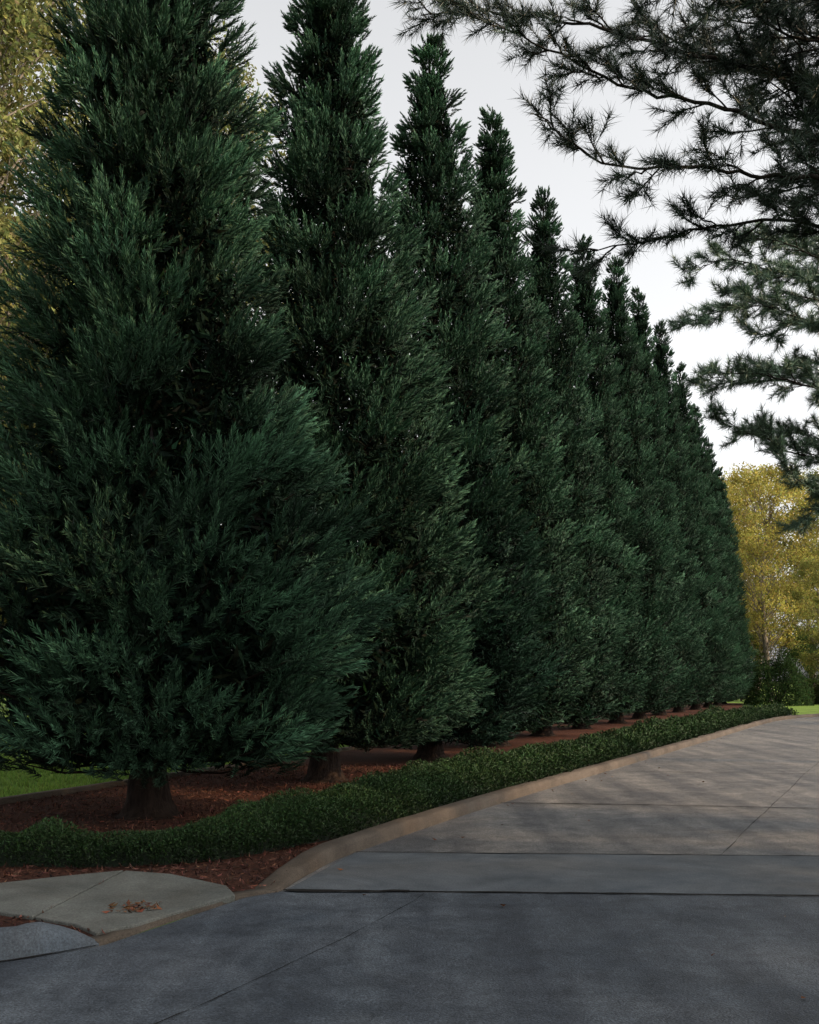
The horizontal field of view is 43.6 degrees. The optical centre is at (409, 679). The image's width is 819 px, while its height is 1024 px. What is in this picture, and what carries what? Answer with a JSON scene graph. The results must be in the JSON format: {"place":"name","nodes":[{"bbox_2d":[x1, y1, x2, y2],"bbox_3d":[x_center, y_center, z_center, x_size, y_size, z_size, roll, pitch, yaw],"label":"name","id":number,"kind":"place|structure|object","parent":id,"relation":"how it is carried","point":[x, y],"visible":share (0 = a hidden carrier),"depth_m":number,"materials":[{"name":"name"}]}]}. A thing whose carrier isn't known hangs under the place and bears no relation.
{"place":"outdoors","nodes":[
{"label":"outdoors","id":0,"kind":"place"},
{"bbox_2d":[0,870,122,919],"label":"pavement","id":1,"kind":"structure","parent":0,"point":[32,898],"depth_m":7.48,"materials":[{"name":"concrete"}]},
{"bbox_2d":[35,871,234,934],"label":"pavement","id":2,"kind":"structure","parent":0,"point":[175,894],"depth_m":7.19,"materials":[{"name":"concrete"}]},
{"bbox_2d":[0,725,348,796],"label":"grass","id":3,"kind":"structure","parent":0,"point":[13,791],"depth_m":15.99,"materials":[{"name":"green plant"}]},
{"bbox_2d":[0,682,818,932],"bbox_3d":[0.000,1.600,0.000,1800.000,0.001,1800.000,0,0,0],"label":"ground","id":4,"kind":"structure","parent":0,"point":[805,709],"depth_m":18.29,"materials":[{"name":"green plant"}]},
{"bbox_2d":[0,2,75,623],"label":"broadleaf tree","id":5,"kind":"object","parent":4,"relation":"on","point":[12,179],"visible":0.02,"depth_m":28.14,"materials":[{"name":"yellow plant"}]},
{"bbox_2d":[0,922,98,961],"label":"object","id":6,"kind":"structure","parent":4,"relation":"on","point":[29,939],"depth_m":5.92,"materials":[{"name":"grey concrete"}]},
{"bbox_2d":[0,0,119,631],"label":"broadleaf tree","id":7,"kind":"object","parent":4,"relation":"on","point":[7,136],"visible":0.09,"depth_m":25.32,"materials":[{"name":"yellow plant"}]},
{"bbox_2d":[0,0,171,619],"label":"broadleaf tree","id":8,"kind":"object","parent":4,"relation":"on","point":[15,9],"visible":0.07,"depth_m":22.90,"materials":[{"name":"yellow plant"}]},
{"bbox_2d":[90,888,276,945],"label":"dropped kerb","id":9,"kind":"structure","parent":4,"relation":"on","point":[109,937],"depth_m":6.71,"materials":[{"name":"concrete"}]},
{"bbox_2d":[28,17,339,537],"bbox_3d":[-6.582,-8.639,29.880,9.889,20.521,8.185,0,0,10],"label":"broadleaf tree","id":10,"kind":"object","parent":4,"relation":"on","point":[246,78],"visible":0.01,"depth_m":28.66,"materials":[{"name":"plant"}]},
{"bbox_2d":[0,703,742,936],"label":"mulch bed","id":11,"kind":"object","parent":4,"relation":"on","point":[390,755],"visible":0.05,"depth_m":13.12,"materials":[{"name":"brown wood"}]},
{"bbox_2d":[0,0,407,820],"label":"conifer tree","id":12,"kind":"object","parent":11,"relation":"on","point":[124,652],"visible":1,"depth_m":10.86,"materials":[{"name":"green plant"}]},
{"bbox_2d":[174,0,512,783],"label":"conifer tree","id":13,"kind":"object","parent":11,"relation":"on","point":[338,268],"visible":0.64,"depth_m":15.26,"materials":[{"name":"green plant"}]},
{"bbox_2d":[0,703,703,804],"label":"garden edging","id":14,"kind":"object","parent":11,"relation":"on","point":[38,795],"visible":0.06,"depth_m":14.41,"materials":[{"name":"concrete"}]},
{"bbox_2d":[0,702,798,867],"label":"groundcover hedge","id":15,"kind":"object","parent":11,"relation":"on","point":[279,822],"visible":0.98,"depth_m":10.67,"materials":[{"name":"green plant"}]},
{"bbox_2d":[345,31,575,760],"bbox_3d":[0.466,-5.644,20.225,5.378,14.472,5.621,0,0,-15],"label":"conifer tree","id":16,"kind":"object","parent":11,"relation":"on","point":[430,161],"visible":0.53,"depth_m":19.64,"materials":[{"name":"green plant"}]},
{"bbox_2d":[425,104,605,746],"bbox_3d":[2.023,-6.088,24.429,5.178,15.339,5.438,0,0,18],"label":"conifer tree","id":17,"kind":"object","parent":11,"relation":"on","point":[496,167],"visible":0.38,"depth_m":23.91,"materials":[{"name":"green plant"}]},
{"bbox_2d":[483,185,634,736],"bbox_3d":[3.688,-6.096,28.759,5.216,15.377,5.452,0,0,-30],"label":"conifer tree","id":18,"kind":"object","parent":11,"relation":"on","point":[549,284],"visible":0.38,"depth_m":28.18,"materials":[{"name":"green plant"}]},
{"bbox_2d":[555,234,662,728],"bbox_3d":[5.543,-6.390,33.054,4.919,15.944,5.166,0,0,4],"label":"conifer tree","id":19,"kind":"object","parent":11,"relation":"on","point":[589,327],"visible":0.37,"depth_m":32.36,"materials":[{"name":"green plant"}]},
{"bbox_2d":[588,254,691,723],"bbox_3d":[7.573,-6.949,37.160,5.109,17.085,5.340,0,0,-44],"label":"conifer tree","id":20,"kind":"object","parent":11,"relation":"on","point":[620,331],"visible":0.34,"depth_m":36.57,"materials":[{"name":"green plant"}]},
{"bbox_2d":[619,285,703,718],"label":"conifer tree","id":21,"kind":"object","parent":11,"relation":"on","point":[670,501],"visible":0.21,"depth_m":40.95,"materials":[{"name":"green plant"}]},
{"bbox_2d":[649,318,718,714],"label":"conifer tree","id":22,"kind":"object","parent":11,"relation":"on","point":[663,366],"visible":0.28,"depth_m":45.09,"materials":[{"name":"green plant"}]},
{"bbox_2d":[671,361,735,711],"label":"conifer tree","id":23,"kind":"object","parent":11,"relation":"on","point":[717,625],"visible":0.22,"depth_m":49.37,"materials":[{"name":"green plant"}]},
{"bbox_2d":[688,403,745,709],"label":"conifer tree","id":24,"kind":"object","parent":11,"relation":"on","point":[723,589],"visible":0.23,"depth_m":53.65,"materials":[{"name":"green plant"}]},
{"bbox_2d":[702,438,752,707],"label":"conifer tree","id":25,"kind":"object","parent":11,"relation":"on","point":[726,571],"visible":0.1,"depth_m":57.86,"materials":[{"name":"green plant"}]},
{"bbox_2d":[713,466,757,705],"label":"conifer tree","id":26,"kind":"object","parent":11,"relation":"on","point":[744,641],"visible":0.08,"depth_m":62.14,"materials":[{"name":"green plant"}]},
{"bbox_2d":[721,484,758,703],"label":"conifer tree","id":27,"kind":"object","parent":11,"relation":"on","point":[737,540],"visible":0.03,"depth_m":66.42,"materials":[{"name":"green plant"}]},
{"bbox_2d":[0,461,818,705],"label":"distant trees","id":28,"kind":"object","parent":4,"relation":"on","point":[794,595],"visible":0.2,"depth_m":75.47,"materials":[{"name":"yellow plant"}]},
{"bbox_2d":[387,0,818,287],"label":"pine tree","id":29,"kind":"object","parent":4,"relation":"on","point":[754,56],"visible":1,"depth_m":9.03,"materials":[{"name":"green plant"}]},
{"bbox_2d":[664,216,818,539],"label":"pine tree","id":30,"kind":"object","parent":4,"relation":"on","point":[762,428],"visible":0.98,"depth_m":17.15,"materials":[{"name":"green plant"}]},
{"bbox_2d":[742,648,815,705],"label":"bush","id":31,"kind":"object","parent":4,"relation":"on","point":[766,674],"visible":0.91,"depth_m":63.54,"materials":[{"name":"green plant"}]},
{"bbox_2d":[810,681,818,703],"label":"bush","id":32,"kind":"object","parent":4,"relation":"on","point":[816,693],"visible":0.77,"depth_m":67.38,"materials":[{"name":"green plant"}]},
{"bbox_2d":[0,0,818,681],"label":"sky","id":33,"kind":"structure","parent":0,"point":[478,69],"materials":[{"name":"white"}]},
{"bbox_2d":[33,717,818,957],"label":"road","id":34,"kind":"structure","parent":0,"point":[753,768],"depth_m":12.41,"materials":[{"name":"concrete"}]},
{"bbox_2d":[0,891,818,1023],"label":"asphalt patch","id":35,"kind":"object","parent":34,"relation":"on","point":[484,958],"visible":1,"depth_m":5.70,"materials":[{"name":"grey asphalt"}]},
{"bbox_2d":[0,762,818,1023],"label":"road joint","id":36,"kind":"object","parent":34,"relation":"on","point":[314,890],"visible":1,"depth_m":7.65,"materials":[{"name":"black"}]},
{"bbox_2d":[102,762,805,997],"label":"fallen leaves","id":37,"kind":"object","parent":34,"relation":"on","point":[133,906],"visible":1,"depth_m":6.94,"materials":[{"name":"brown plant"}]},
{"bbox_2d":[255,713,818,891],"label":"kerb","id":38,"kind":"structure","parent":34,"relation":"on","point":[305,863],"depth_m":11.46,"materials":[{"name":"concrete"}]},
{"bbox_2d":[289,852,818,894],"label":"concrete road strip","id":39,"kind":"object","parent":34,"relation":"on","point":[706,874],"visible":1,"depth_m":8.39,"materials":[{"name":"grey concrete"}]}
]}

